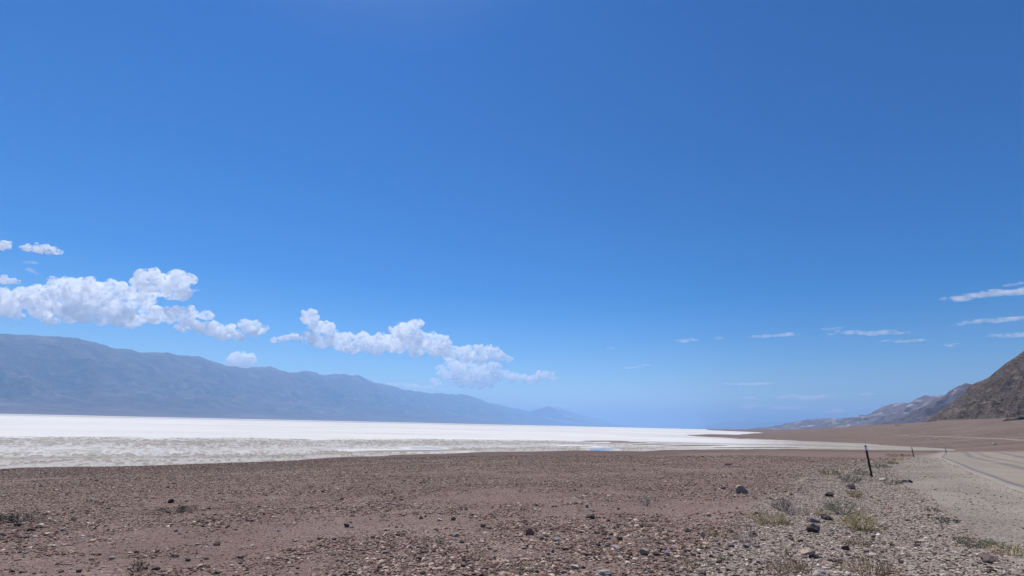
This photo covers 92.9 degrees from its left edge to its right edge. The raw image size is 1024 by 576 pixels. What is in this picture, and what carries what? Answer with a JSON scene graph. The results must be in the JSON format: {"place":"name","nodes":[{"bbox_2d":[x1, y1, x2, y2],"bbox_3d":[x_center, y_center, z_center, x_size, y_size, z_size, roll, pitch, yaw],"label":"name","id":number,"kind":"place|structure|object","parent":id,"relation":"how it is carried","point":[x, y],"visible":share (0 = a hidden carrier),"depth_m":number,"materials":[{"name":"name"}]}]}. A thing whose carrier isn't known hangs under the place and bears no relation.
{"place":"outdoors","nodes":[
{"label":"outdoors","id":0,"kind":"place"},
{"bbox_2d":[0,334,582,425],"bbox_3d":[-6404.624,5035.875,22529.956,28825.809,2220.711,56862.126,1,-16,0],"label":"mountain range","id":1,"kind":"structure","parent":0,"point":[49,375],"depth_m":13761.75,"materials":[{"name":"stone"}]},
{"bbox_2d":[0,414,953,468],"bbox_3d":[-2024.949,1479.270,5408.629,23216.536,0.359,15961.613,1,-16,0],"label":"salt flat","id":2,"kind":"structure","parent":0,"point":[33,440],"depth_m":185.85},
{"bbox_2d":[581,441,628,441],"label":"mud bar","id":3,"kind":"object","parent":2,"relation":"on","point":[604,441],"visible":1,"depth_m":219.93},
{"bbox_2d":[610,442,645,442],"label":"mud bar","id":4,"kind":"object","parent":2,"relation":"on","point":[627,442],"visible":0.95,"depth_m":212.19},
{"bbox_2d":[633,444,663,444],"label":"mud bar","id":5,"kind":"object","parent":2,"relation":"on","point":[648,444],"visible":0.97,"depth_m":193.22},
{"bbox_2d":[662,445,726,445],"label":"mud bar","id":6,"kind":"object","parent":2,"relation":"on","point":[694,445],"visible":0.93,"depth_m":193.04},
{"bbox_2d":[713,447,801,447],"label":"mud bar","id":7,"kind":"object","parent":2,"relation":"on","point":[757,447],"visible":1,"depth_m":186.40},
{"bbox_2d":[0,417,1023,575],"bbox_3d":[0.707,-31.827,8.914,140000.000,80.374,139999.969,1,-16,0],"label":"ground","id":8,"kind":"structure","parent":0,"point":[921,434],"depth_m":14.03,"materials":[{"name":"brown gravel"}]},
{"bbox_2d":[0,511,61,523],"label":"ground plant","id":9,"kind":"object","parent":8,"relation":"on","point":[9,517],"visible":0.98,"depth_m":12.33,"materials":[{"name":"green plant"}]},
{"bbox_2d":[127,562,149,571],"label":"ground plant","id":10,"kind":"object","parent":8,"relation":"on","point":[138,566],"visible":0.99,"depth_m":7.02,"materials":[{"name":"green plant"}]},
{"bbox_2d":[147,503,203,513],"bbox_3d":[-9.663,6.402,14.159,1.401,0.243,1.508,1,-16,0],"label":"ground plant","id":11,"kind":"object","parent":8,"relation":"on","point":[178,510],"visible":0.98,"depth_m":13.99,"materials":[{"name":"green plant"}]},
{"bbox_2d":[459,550,495,564],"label":"dry grass","id":12,"kind":"structure","parent":8,"relation":"on","point":[480,555],"depth_m":7.11,"materials":[{"name":"plant"}]},
{"bbox_2d":[500,562,536,573],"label":"dry grass","id":13,"kind":"structure","parent":8,"relation":"on","point":[518,569],"depth_m":6.58,"materials":[{"name":"plant"}]},
{"bbox_2d":[526,529,534,534],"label":"rock","id":14,"kind":"object","parent":8,"relation":"on","point":[530,531],"visible":0.88,"depth_m":9.11,"materials":[{"name":"brown stone"}]},
{"bbox_2d":[570,564,579,568],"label":"rock","id":15,"kind":"object","parent":8,"relation":"on","point":[572,566],"visible":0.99,"depth_m":6.78,"materials":[{"name":"white stone"}]},
{"bbox_2d":[585,514,594,518],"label":"rock","id":16,"kind":"object","parent":8,"relation":"on","point":[591,516],"visible":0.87,"depth_m":11.41,"materials":[{"name":"grey stone"}]},
{"bbox_2d":[594,569,610,575],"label":"rock","id":17,"kind":"object","parent":8,"relation":"on","point":[605,572],"visible":0.97,"depth_m":6.41,"materials":[{"name":"white stone"}]},
{"bbox_2d":[639,548,649,554],"bbox_3d":[2.083,4.163,7.652,0.178,0.125,0.098,0,-16,3],"label":"rock","id":18,"kind":"object","parent":8,"relation":"on","point":[642,551],"visible":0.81,"depth_m":7.63,"materials":[{"name":"grey stone"}]},
{"bbox_2d":[635,491,657,505],"bbox_3d":[3.794,6.119,14.148,0.623,0.393,0.802,10,-18,-28],"label":"dead bush","id":19,"kind":"object","parent":8,"relation":"on","point":[647,503],"visible":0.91,"depth_m":14.01,"materials":[{"name":"plant"}]},
{"bbox_2d":[715,554,728,559],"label":"ground plant","id":20,"kind":"object","parent":8,"relation":"on","point":[721,557],"visible":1,"depth_m":7.29,"materials":[{"name":"grey plant"}]},
{"bbox_2d":[735,485,747,493],"bbox_3d":[8.104,7.178,17.178,0.442,0.473,0.242,-6,-19,-11],"label":"rock","id":21,"kind":"object","parent":8,"relation":"on","point":[740,489],"visible":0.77,"depth_m":17.11,"materials":[{"name":"grey stone"}]},
{"bbox_2d":[732,521,758,542],"bbox_3d":[4.096,4.301,8.573,0.372,0.388,0.477,15,-21,-41],"label":"dead bush","id":22,"kind":"object","parent":8,"relation":"on","point":[745,536],"visible":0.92,"depth_m":8.55,"materials":[{"name":"grey plant"}]},
{"bbox_2d":[746,521,757,535],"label":"dead bush","id":23,"kind":"object","parent":8,"relation":"on","point":[751,529],"visible":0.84,"depth_m":9.04,"materials":[{"name":"brown plant"}]},
{"bbox_2d":[748,509,795,525],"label":"dry grass","id":24,"kind":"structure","parent":8,"relation":"on","point":[771,516],"depth_m":10.54,"materials":[{"name":"plant"}]},
{"bbox_2d":[767,495,795,510],"bbox_3d":[6.851,5.469,12.369,0.655,0.526,0.667,-5,-17,22],"label":"dead bush","id":25,"kind":"object","parent":8,"relation":"on","point":[782,502],"visible":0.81,"depth_m":12.37,"materials":[{"name":"grey plant"}]},
{"bbox_2d":[759,553,814,575],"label":"dry grass","id":26,"kind":"structure","parent":8,"relation":"on","point":[800,568],"depth_m":6.66,"materials":[{"name":"beige plant"}]},
{"bbox_2d":[780,505,802,514],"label":"dead bush","id":27,"kind":"object","parent":8,"relation":"on","point":[792,511],"visible":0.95,"depth_m":11.90,"materials":[{"name":"plant"}]},
{"bbox_2d":[800,548,814,554],"bbox_3d":[4.590,4.106,7.558,0.228,0.104,0.111,-12,-28,7],"label":"rock","id":28,"kind":"object","parent":8,"relation":"on","point":[808,551],"visible":0.78,"depth_m":7.54,"materials":[{"name":"beige stone"}]},
{"bbox_2d":[798,507,826,515],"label":"desert shrub","id":29,"kind":"object","parent":8,"relation":"on","point":[807,511],"visible":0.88,"depth_m":11.95,"materials":[{"name":"grey plant"}]},
{"bbox_2d":[806,523,819,532],"bbox_3d":[5.846,4.684,9.457,0.249,0.200,0.155,0,-28,8],"label":"rock","id":30,"kind":"object","parent":8,"relation":"on","point":[813,527],"visible":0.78,"depth_m":9.42,"materials":[{"name":"grey stone"}]},
{"bbox_2d":[808,553,818,558],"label":"rock","id":31,"kind":"object","parent":8,"relation":"on","point":[812,555],"visible":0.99,"depth_m":7.36,"materials":[{"name":"grey stone"}]},
{"bbox_2d":[809,516,819,522],"bbox_3d":[6.718,5.149,10.810,0.223,0.149,0.133,-6,-17,23],"label":"rock","id":32,"kind":"object","parent":8,"relation":"on","point":[812,519],"visible":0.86,"depth_m":10.78,"materials":[{"name":"grey stone"}]},
{"bbox_2d":[813,570,825,575],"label":"rock","id":33,"kind":"object","parent":8,"relation":"on","point":[817,572],"visible":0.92,"depth_m":6.44,"materials":[{"name":"grey stone"}]},
{"bbox_2d":[820,514,833,519],"bbox_3d":[7.390,5.384,11.395,0.322,0.146,0.249,5,-15,23],"label":"rock","id":34,"kind":"object","parent":8,"relation":"on","point":[825,517],"visible":0.79,"depth_m":11.34,"materials":[{"name":"grey stone"}]},
{"bbox_2d":[824,492,833,496],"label":"rock","id":35,"kind":"object","parent":8,"relation":"on","point":[829,494],"visible":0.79,"depth_m":16.10,"materials":[{"name":"grey stone"}]},
{"bbox_2d":[809,496,874,514],"bbox_3d":[8.401,5.493,12.336,1.247,0.469,1.194,1,-16,0],"label":"desert shrub","id":36,"kind":"object","parent":8,"relation":"on","point":[833,509],"visible":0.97,"depth_m":12.21,"materials":[{"name":"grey plant"}]},
{"bbox_2d":[841,546,848,550],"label":"rock","id":37,"kind":"object","parent":8,"relation":"on","point":[845,548],"visible":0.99,"depth_m":7.98,"materials":[{"name":"black stone"}]},
{"bbox_2d":[833,471,865,481],"bbox_3d":[15.282,8.486,21.954,1.470,0.639,1.128,-10,-19,35],"label":"desert shrub","id":38,"kind":"object","parent":8,"relation":"on","point":[847,476],"visible":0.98,"depth_m":21.98,"materials":[{"name":"grey plant"}]},
{"bbox_2d":[846,482,855,488],"bbox_3d":[13.392,7.822,19.220,0.347,0.290,0.289,12,-27,-24],"label":"rock","id":39,"kind":"object","parent":8,"relation":"on","point":[850,485],"visible":0.87,"depth_m":19.14,"materials":[{"name":"grey stone"}]},
{"bbox_2d":[845,488,862,496],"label":"desert shrub","id":40,"kind":"object","parent":8,"relation":"on","point":[848,492],"visible":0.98,"depth_m":16.12,"materials":[{"name":"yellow plant"}]},
{"bbox_2d":[845,535,872,546],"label":"dry grass","id":41,"kind":"structure","parent":8,"relation":"on","point":[850,542],"depth_m":8.40,"materials":[{"name":"plant"}]},
{"bbox_2d":[850,469,872,474],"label":"desert shrub","id":42,"kind":"object","parent":8,"relation":"on","point":[856,472],"visible":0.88,"depth_m":28.59,"materials":[{"name":"grey plant"}]},
{"bbox_2d":[829,508,896,531],"bbox_3d":[7.026,4.655,9.816,1.019,0.515,1.031,1,-16,0],"label":"desert shrub","id":43,"kind":"object","parent":8,"relation":"on","point":[854,522],"visible":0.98,"depth_m":9.79,"materials":[{"name":"yellow plant"}]},
{"bbox_2d":[864,445,872,476],"bbox_3d":[19.618,9.635,26.745,0.120,1.898,0.059,-7,-17,20],"label":"delineator post","id":44,"kind":"object","parent":8,"relation":"on","point":[868,460],"visible":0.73,"depth_m":26.78,"materials":[{"name":"paint"}]},
{"bbox_2d":[835,550,903,575],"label":"dry grass","id":45,"kind":"structure","parent":8,"relation":"on","point":[867,567],"depth_m":6.56,"materials":[{"name":"plant"}]},
{"bbox_2d":[864,463,890,467],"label":"ground plant","id":46,"kind":"object","parent":8,"relation":"on","point":[881,466],"visible":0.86,"depth_m":35.12,"materials":[{"name":"grey plant"}]},
{"bbox_2d":[879,477,904,484],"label":"ground plant","id":47,"kind":"object","parent":8,"relation":"on","point":[887,480],"visible":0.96,"depth_m":20.59,"materials":[{"name":"grey plant"}]},
{"bbox_2d":[886,453,912,456],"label":"dry grass","id":48,"kind":"structure","parent":8,"relation":"on","point":[900,454],"depth_m":71.86,"materials":[{"name":"plant"}]},
{"bbox_2d":[934,516,960,522],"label":"ground plant","id":49,"kind":"object","parent":8,"relation":"on","point":[943,519],"visible":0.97,"depth_m":9.95,"materials":[{"name":"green plant"}]},
{"bbox_2d":[950,536,1005,547],"bbox_3d":[7.229,3.958,7.561,0.642,0.127,0.712,-10,-19,36],"label":"ground plant","id":50,"kind":"object","parent":8,"relation":"on","point":[964,540],"visible":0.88,"depth_m":7.59,"materials":[{"name":"green plant"}]},
{"bbox_2d":[977,554,998,560],"bbox_3d":[6.486,3.695,6.648,0.250,0.080,0.200,3,-8,-28],"label":"rock","id":51,"kind":"object","parent":8,"relation":"on","point":[988,557],"visible":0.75,"depth_m":6.63,"materials":[{"name":"beige stone"}]},
{"bbox_2d":[982,539,1015,548],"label":"ground plant","id":52,"kind":"object","parent":8,"relation":"on","point":[998,543],"visible":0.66,"depth_m":7.42,"materials":[{"name":"grey plant"}]},
{"bbox_2d":[1003,417,1023,420],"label":"embankment","id":53,"kind":"structure","parent":8,"relation":"on","point":[1019,418],"depth_m":505.93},
{"bbox_2d":[0,0,1023,428],"label":"sky","id":54,"kind":"structure","parent":0,"point":[638,213],"materials":[{"name":"blue"}]},
{"bbox_2d":[528,407,646,427],"bbox_3d":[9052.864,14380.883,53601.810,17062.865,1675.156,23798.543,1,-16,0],"label":"mountain range","id":55,"kind":"structure","parent":0,"point":[554,413],"depth_m":49322.52,"materials":[{"name":"blue stone"}]},
{"bbox_2d":[590,448,613,450],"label":"water","id":56,"kind":"structure","parent":0,"point":[601,449],"depth_m":143.43,"materials":[{"name":"blue liquid"}]},
{"bbox_2d":[681,553,718,567],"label":"dry grass","id":57,"kind":"structure","parent":0,"point":[695,562],"depth_m":7.01,"materials":[{"name":"beige plant"}]},
{"bbox_2d":[705,528,737,538],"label":"dry grass","id":58,"kind":"structure","parent":0,"point":[727,532],"depth_m":9.11,"materials":[{"name":"plant"}]},
{"bbox_2d":[690,421,794,428],"bbox_3d":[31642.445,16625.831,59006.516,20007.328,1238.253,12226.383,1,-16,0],"label":"mountain range","id":59,"kind":"structure","parent":0,"point":[739,425],"depth_m":59791.52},
{"bbox_2d":[818,468,840,474],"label":"dry grass","id":60,"kind":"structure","parent":0,"point":[827,470],"depth_m":28.11,"materials":[{"name":"plant"}]},
{"bbox_2d":[753,395,944,428],"bbox_3d":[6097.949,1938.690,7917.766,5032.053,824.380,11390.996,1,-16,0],"label":"mountain range","id":61,"kind":"structure","parent":0,"point":[887,413],"depth_m":8444.60,"materials":[{"name":"grey stone"}]},
{"bbox_2d":[874,383,971,424],"bbox_3d":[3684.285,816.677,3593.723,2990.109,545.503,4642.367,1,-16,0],"label":"mountain range","id":62,"kind":"structure","parent":0,"point":[928,410],"depth_m":4681.78,"materials":[{"name":"grey stone"}]},
{"bbox_2d":[897,351,1023,425],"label":"hill","id":63,"kind":"structure","parent":0,"point":[999,393],"depth_m":793.72,"materials":[{"name":"stone"}]},
{"bbox_2d":[903,435,1023,440],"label":"dirt road","id":64,"kind":"structure","parent":0,"point":[974,437],"depth_m":318.95,"materials":[{"name":"brown soil"}]},
{"bbox_2d":[936,452,1023,492],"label":"road","id":65,"kind":"structure","parent":0,"point":[1005,469],"depth_m":39.19,"materials":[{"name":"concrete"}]},
{"bbox_2d":[983,543,1023,556],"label":"dry grass","id":66,"kind":"structure","parent":0,"point":[1014,551],"depth_m":6.97,"materials":[{"name":"plant"}]}
]}

